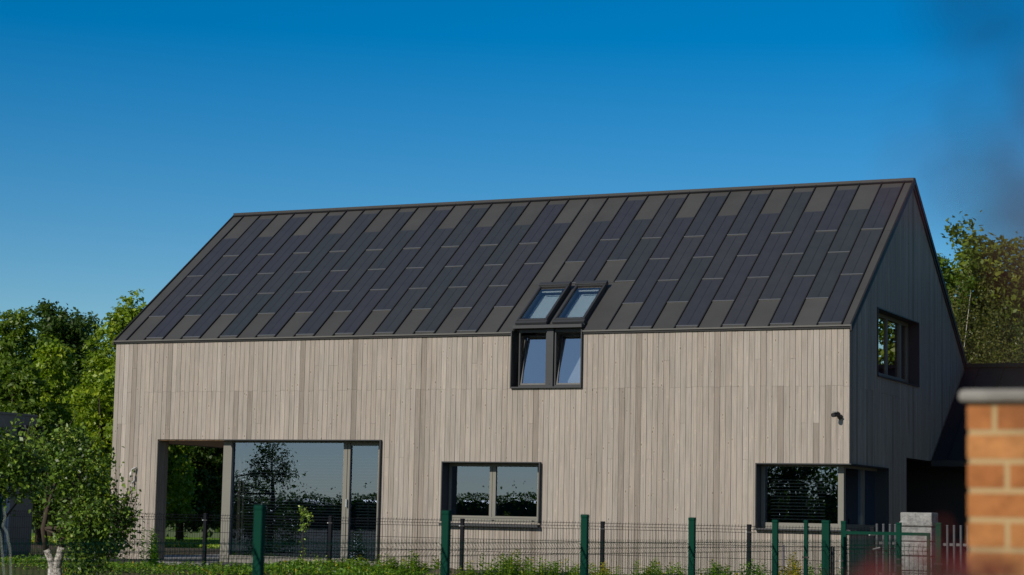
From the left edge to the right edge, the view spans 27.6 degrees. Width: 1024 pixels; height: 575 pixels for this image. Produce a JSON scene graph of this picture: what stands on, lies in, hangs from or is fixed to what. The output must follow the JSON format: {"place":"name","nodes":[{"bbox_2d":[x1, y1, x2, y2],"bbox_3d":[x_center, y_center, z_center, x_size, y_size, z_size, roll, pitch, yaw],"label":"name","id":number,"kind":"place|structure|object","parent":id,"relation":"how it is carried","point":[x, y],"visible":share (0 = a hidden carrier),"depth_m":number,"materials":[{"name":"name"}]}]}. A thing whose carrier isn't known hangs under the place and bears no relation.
{"place":"outdoors","nodes":[
{"label":"outdoors","id":0,"kind":"place"},
{"bbox_2d":[0,412,43,558],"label":"shed","id":1,"kind":"structure","parent":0,"point":[6,418],"depth_m":40.72,"materials":[{"name":"grey"}]},
{"bbox_2d":[22,554,219,565],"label":"terrace","id":2,"kind":"structure","parent":0,"point":[188,557],"depth_m":41.58,"materials":[{"name":"grey concrete"}]},
{"bbox_2d":[31,544,219,553],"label":"soil","id":3,"kind":"structure","parent":0,"point":[38,546],"depth_m":54.25,"materials":[{"name":"brown soil"}]},
{"bbox_2d":[0,356,61,529],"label":"broadleaf tree","id":4,"kind":"object","parent":3,"relation":"on","point":[22,389],"visible":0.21,"depth_m":56.51,"materials":[{"name":"green plant"}]},
{"bbox_2d":[23,331,79,542],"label":"broadleaf tree","id":5,"kind":"object","parent":3,"relation":"on","point":[53,354],"visible":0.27,"depth_m":58.59,"materials":[{"name":"green plant"}]},
{"bbox_2d":[56,366,114,521],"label":"broadleaf tree","id":6,"kind":"object","parent":3,"relation":"on","point":[96,410],"visible":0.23,"depth_m":56.52,"materials":[{"name":"green plant"}]},
{"bbox_2d":[31,533,219,548],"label":"lawn","id":7,"kind":"structure","parent":0,"point":[172,538],"depth_m":78.17,"materials":[{"name":"green plant"}]},
{"bbox_2d":[0,307,66,428],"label":"broadleaf tree","id":8,"kind":"object","parent":7,"relation":"on","point":[16,343],"visible":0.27,"depth_m":62.64,"materials":[{"name":"green plant"}]},
{"bbox_2d":[29,298,99,536],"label":"broadleaf tree","id":9,"kind":"object","parent":7,"relation":"on","point":[61,326],"visible":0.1,"depth_m":67.45,"materials":[{"name":"green plant"}]},
{"bbox_2d":[68,311,103,523],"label":"broadleaf tree","id":10,"kind":"object","parent":7,"relation":"on","point":[94,348],"visible":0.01,"depth_m":71.57,"materials":[{"name":"green plant"}]},
{"bbox_2d":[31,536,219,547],"bbox_3d":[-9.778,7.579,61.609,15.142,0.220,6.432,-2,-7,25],"label":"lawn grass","id":11,"kind":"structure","parent":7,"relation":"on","point":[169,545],"depth_m":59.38,"materials":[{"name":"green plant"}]},
{"bbox_2d":[63,289,202,526],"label":"broadleaf tree","id":12,"kind":"object","parent":7,"relation":"on","point":[99,361],"visible":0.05,"depth_m":63.49,"materials":[{"name":"green plant"}]},
{"bbox_2d":[165,454,197,530],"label":"broadleaf tree","id":13,"kind":"object","parent":7,"relation":"on","point":[186,509],"visible":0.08,"depth_m":66.57,"materials":[{"name":"green plant"}]},
{"bbox_2d":[175,446,223,539],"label":"broadleaf tree","id":14,"kind":"object","parent":7,"relation":"on","point":[208,457],"visible":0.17,"depth_m":68.71,"materials":[{"name":"green plant"}]},
{"bbox_2d":[192,449,222,533],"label":"broadleaf tree","id":15,"kind":"object","parent":7,"relation":"on","point":[218,492],"visible":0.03,"depth_m":70.16,"materials":[{"name":"green plant"}]},
{"bbox_2d":[937,253,983,362],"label":"broadleaf tree","id":16,"kind":"object","parent":7,"relation":"on","point":[950,285],"visible":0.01,"depth_m":57.76,"materials":[{"name":"green plant"}]},
{"bbox_2d":[940,210,998,361],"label":"walnut tree","id":17,"kind":"object","parent":7,"relation":"on","point":[963,255],"visible":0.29,"depth_m":58.70,"materials":[{"name":"green plant"}]},
{"bbox_2d":[946,264,1023,363],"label":"birch tree","id":18,"kind":"object","parent":7,"relation":"on","point":[990,353],"visible":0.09,"depth_m":53.51,"materials":[{"name":"green plant"}]},
{"bbox_2d":[951,227,1023,361],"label":"walnut tree","id":19,"kind":"object","parent":7,"relation":"on","point":[1002,277],"visible":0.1,"depth_m":59.16,"materials":[{"name":"green plant"}]},
{"bbox_2d":[998,264,1023,355],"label":"walnut tree","id":20,"kind":"object","parent":7,"relation":"on","point":[1021,299],"visible":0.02,"depth_m":59.33,"materials":[{"name":"green plant"}]},
{"bbox_2d":[1007,318,1023,359],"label":"broadleaf tree","id":21,"kind":"object","parent":7,"relation":"on","point":[1021,325],"visible":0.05,"depth_m":56.93,"materials":[{"name":"green plant"}]},
{"bbox_2d":[0,544,474,574],"bbox_3d":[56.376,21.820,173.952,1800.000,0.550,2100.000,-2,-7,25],"label":"ground","id":22,"kind":"structure","parent":0,"point":[18,570],"depth_m":34.71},
{"bbox_2d":[0,408,54,522],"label":"apple tree","id":23,"kind":"object","parent":22,"relation":"on","point":[18,468],"visible":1,"depth_m":24.96,"materials":[{"name":"green plant"}]},
{"bbox_2d":[19,410,146,574],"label":"apple tree","id":24,"kind":"object","parent":22,"relation":"on","point":[62,470],"visible":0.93,"depth_m":27.39,"materials":[{"name":"green plant"}]},
{"bbox_2d":[31,506,220,537],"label":"wood","id":25,"kind":"object","parent":22,"relation":"on","point":[194,534],"depth_m":82.67,"materials":[{"name":"green plant"}]},
{"bbox_2d":[109,561,152,574],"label":"bush","id":26,"kind":"object","parent":22,"relation":"on","point":[121,569],"visible":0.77,"depth_m":34.09,"materials":[{"name":"green plant"}]},
{"bbox_2d":[140,526,159,565],"bbox_3d":[-6.086,4.387,34.967,0.385,0.749,0.382,2,-6,-4],"label":"sapling","id":27,"kind":"object","parent":22,"relation":"on","point":[152,553],"visible":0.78,"depth_m":34.99,"materials":[{"name":"green plant"}]},
{"bbox_2d":[151,561,193,574],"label":"bush","id":28,"kind":"object","parent":22,"relation":"on","point":[173,568],"visible":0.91,"depth_m":33.93,"materials":[{"name":"green plant"}]},
{"bbox_2d":[202,560,242,574],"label":"bush","id":29,"kind":"object","parent":22,"relation":"on","point":[221,567],"visible":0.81,"depth_m":33.48,"materials":[{"name":"green plant"}]},
{"bbox_2d":[271,564,297,574],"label":"bush","id":30,"kind":"object","parent":22,"relation":"on","point":[284,571],"visible":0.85,"depth_m":32.87,"materials":[{"name":"green plant"}]},
{"bbox_2d":[297,505,313,563],"bbox_3d":[-3.321,4.052,33.388,0.275,1.131,0.192,-2,-7,25],"label":"climbing plant","id":31,"kind":"object","parent":22,"relation":"on","point":[302,511],"visible":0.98,"depth_m":33.43,"materials":[{"name":"green plant"}]},
{"bbox_2d":[297,553,331,574],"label":"bush","id":32,"kind":"object","parent":22,"relation":"on","point":[311,562],"visible":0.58,"depth_m":33.17,"materials":[{"name":"green plant"}]},
{"bbox_2d":[0,553,664,574],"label":"ground cover","id":33,"kind":"object","parent":22,"relation":"on","point":[291,566],"visible":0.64,"depth_m":33.68,"materials":[{"name":"green plant"}]},
{"bbox_2d":[300,558,371,573],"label":"weed","id":34,"kind":"object","parent":22,"relation":"on","point":[339,561],"visible":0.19,"depth_m":34.36,"materials":[{"name":"green plant"}]},
{"bbox_2d":[340,555,375,574],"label":"weed","id":35,"kind":"object","parent":22,"relation":"on","point":[356,563],"visible":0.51,"depth_m":33.85,"materials":[{"name":"green plant"}]},
{"bbox_2d":[355,553,403,574],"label":"weed","id":36,"kind":"object","parent":22,"relation":"on","point":[388,565],"visible":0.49,"depth_m":33.86,"materials":[{"name":"green plant"}]},
{"bbox_2d":[397,550,430,574],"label":"weed","id":37,"kind":"object","parent":22,"relation":"on","point":[414,564],"visible":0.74,"depth_m":33.82,"materials":[{"name":"green plant"}]},
{"bbox_2d":[407,555,439,570],"bbox_3d":[-1.440,4.541,33.853,0.833,0.387,0.392,-2,-7,25],"label":"weed","id":38,"kind":"object","parent":22,"relation":"on","point":[436,565],"visible":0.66,"depth_m":33.75,"materials":[{"name":"green plant"}]},
{"bbox_2d":[0,509,874,574],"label":"fence","id":39,"kind":"object","parent":22,"relation":"on","point":[330,520],"visible":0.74,"depth_m":34.08,"materials":[{"name":"green"}]},
{"bbox_2d":[422,568,463,574],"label":"soil heap","id":40,"kind":"object","parent":22,"relation":"on","point":[454,571],"visible":0.44,"depth_m":33.28,"materials":[{"name":"soil"}]},
{"bbox_2d":[0,498,901,574],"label":"fence","id":41,"kind":"object","parent":22,"relation":"on","point":[259,550],"visible":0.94,"depth_m":16.11,"materials":[{"name":"teal metal"}]},
{"bbox_2d":[0,507,10,574],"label":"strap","id":42,"kind":"object","parent":41,"relation":"attached to","point":[9,547],"visible":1,"depth_m":10.60,"materials":[{"name":"grey"}]},
{"bbox_2d":[456,560,499,574],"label":"weed","id":43,"kind":"object","parent":22,"relation":"on","point":[458,570],"visible":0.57,"depth_m":32.86,"materials":[{"name":"green plant"}]},
{"bbox_2d":[477,553,533,574],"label":"weed","id":44,"kind":"object","parent":22,"relation":"on","point":[505,571],"visible":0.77,"depth_m":32.66,"materials":[{"name":"green plant"}]},
{"bbox_2d":[481,549,542,574],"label":"weed","id":45,"kind":"object","parent":22,"relation":"on","point":[514,566],"visible":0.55,"depth_m":32.87,"materials":[{"name":"green plant"}]},
{"bbox_2d":[506,557,554,574],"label":"weed","id":46,"kind":"object","parent":22,"relation":"on","point":[544,572],"visible":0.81,"depth_m":32.43,"materials":[{"name":"green plant"}]},
{"bbox_2d":[540,558,578,574],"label":"weed","id":47,"kind":"object","parent":22,"relation":"on","point":[558,570],"visible":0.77,"depth_m":32.73,"materials":[{"name":"green plant"}]},
{"bbox_2d":[552,563,598,574],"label":"weed","id":48,"kind":"object","parent":22,"relation":"on","point":[575,570],"visible":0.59,"depth_m":32.56,"materials":[{"name":"green plant"}]},
{"bbox_2d":[589,562,623,574],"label":"weed","id":49,"kind":"object","parent":22,"relation":"on","point":[606,570],"visible":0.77,"depth_m":32.00,"materials":[{"name":"green plant"}]},
{"bbox_2d":[630,558,685,574],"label":"weed","id":50,"kind":"object","parent":22,"relation":"on","point":[655,572],"visible":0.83,"depth_m":31.68,"materials":[{"name":"green plant"}]},
{"bbox_2d":[640,566,683,574],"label":"weed","id":51,"kind":"object","parent":22,"relation":"on","point":[651,570],"visible":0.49,"depth_m":31.86,"materials":[{"name":"green plant"}]},
{"bbox_2d":[647,562,703,574],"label":"weed","id":52,"kind":"object","parent":22,"relation":"on","point":[668,570],"visible":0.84,"depth_m":31.26,"materials":[{"name":"green plant"}]},
{"bbox_2d":[682,559,745,574],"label":"weed","id":53,"kind":"object","parent":22,"relation":"on","point":[714,569],"visible":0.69,"depth_m":31.19,"materials":[{"name":"green plant"}]},
{"bbox_2d":[704,565,731,574],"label":"weed","id":54,"kind":"object","parent":22,"relation":"on","point":[730,573],"visible":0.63,"depth_m":31.11,"materials":[{"name":"green plant"}]},
{"bbox_2d":[733,559,769,574],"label":"weed","id":55,"kind":"object","parent":22,"relation":"on","point":[756,572],"visible":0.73,"depth_m":30.84,"materials":[{"name":"green plant"}]},
{"bbox_2d":[771,552,802,574],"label":"weed","id":56,"kind":"object","parent":22,"relation":"on","point":[798,572],"visible":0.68,"depth_m":30.91,"materials":[{"name":"green plant"}]},
{"bbox_2d":[808,564,840,574],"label":"weed","id":57,"kind":"object","parent":22,"relation":"on","point":[818,570],"visible":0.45,"depth_m":30.63,"materials":[{"name":"green plant"}]},
{"bbox_2d":[821,520,941,574],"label":"gate","id":58,"kind":"structure","parent":22,"relation":"on","point":[826,538],"depth_m":23.57,"materials":[{"name":"teal"}]},
{"bbox_2d":[875,524,895,570],"bbox_3d":[5.621,4.056,31.053,0.461,1.055,0.072,-2,-7,25],"label":"picket fence","id":59,"kind":"object","parent":22,"relation":"on","point":[883,530],"visible":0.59,"depth_m":31.07,"materials":[{"name":"grey metal"}]},
{"bbox_2d":[900,512,938,574],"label":"stone pier","id":60,"kind":"structure","parent":22,"relation":"on","point":[916,522],"depth_m":30.61,"materials":[{"name":"grey stone"}]},
{"bbox_2d":[850,0,1023,574],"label":"red shrub","id":61,"kind":"object","parent":22,"relation":"on","point":[1008,249],"visible":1,"depth_m":0.45,"materials":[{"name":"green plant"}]},
{"bbox_2d":[942,525,968,566],"bbox_3d":[6.779,4.019,30.508,1.100,1.055,0.072,-2,-7,25],"label":"picket fence","id":62,"kind":"object","parent":22,"relation":"on","point":[947,544],"visible":0.29,"depth_m":30.65,"materials":[{"name":"grey metal"}]},
{"bbox_2d":[906,363,1023,573],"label":"annex","id":63,"kind":"object","parent":22,"relation":"on","point":[938,484],"visible":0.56,"depth_m":39.35,"materials":[{"name":"black"}]},
{"bbox_2d":[0,0,1023,350],"label":"sky","id":64,"kind":"structure","parent":0,"point":[132,131],"materials":[{"name":"blue"}]},
{"bbox_2d":[110,178,967,574],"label":"house","id":65,"kind":"structure","parent":0,"point":[706,356],"depth_m":37.00,"materials":[{"name":"wood"},{"name":"metal"},{"name":"glass"}]},
{"bbox_2d":[129,467,136,485],"bbox_3d":[-7.142,3.579,39.204,0.084,0.401,0.156,-4,-8,41],"label":"cable loop","id":66,"kind":"object","parent":65,"relation":"attached to","point":[134,468],"visible":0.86,"depth_m":39.18,"materials":[{"name":"grey plastic"}]},
{"bbox_2d":[439,461,540,527],"bbox_3d":[-0.318,3.587,36.148,1.893,1.115,0.438,-2,-7,25],"label":"window","id":67,"kind":"structure","parent":65,"relation":"in","point":[446,502],"depth_m":36.28,"materials":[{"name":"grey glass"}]},
{"bbox_2d":[510,324,586,387],"bbox_3d":[0.679,1.207,36.053,1.345,1.095,0.475,-2,-7,25],"label":"eaves window","id":68,"kind":"structure","parent":65,"relation":"in","point":[539,363],"depth_m":36.04,"materials":[{"name":"black plastic"}]},
{"bbox_2d":[754,463,888,531],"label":"corner window","id":69,"kind":"structure","parent":65,"relation":"in","point":[863,490],"depth_m":34.18,"materials":[{"name":"black glass"}]},
{"bbox_2d":[831,411,841,419],"bbox_3d":[5.215,2.057,33.470,0.101,0.123,0.227,-3,-8,35],"label":"security camera","id":70,"kind":"object","parent":65,"relation":"attached to","point":[837,414],"visible":1,"depth_m":33.43,"materials":[{"name":"black plastic"}]},
{"bbox_2d":[877,307,919,386],"bbox_3d":[6.627,1.068,36.431,0.330,1.172,2.770,-2,-7,25],"label":"gable window","id":71,"kind":"structure","parent":65,"relation":"in","point":[898,351],"depth_m":37.04,"materials":[{"name":"black glass"}]},
{"bbox_2d":[959,389,1023,574],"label":"brick pillar","id":72,"kind":"structure","parent":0,"point":[995,469],"depth_m":5.54,"materials":[{"name":"orange brick"}]}
]}

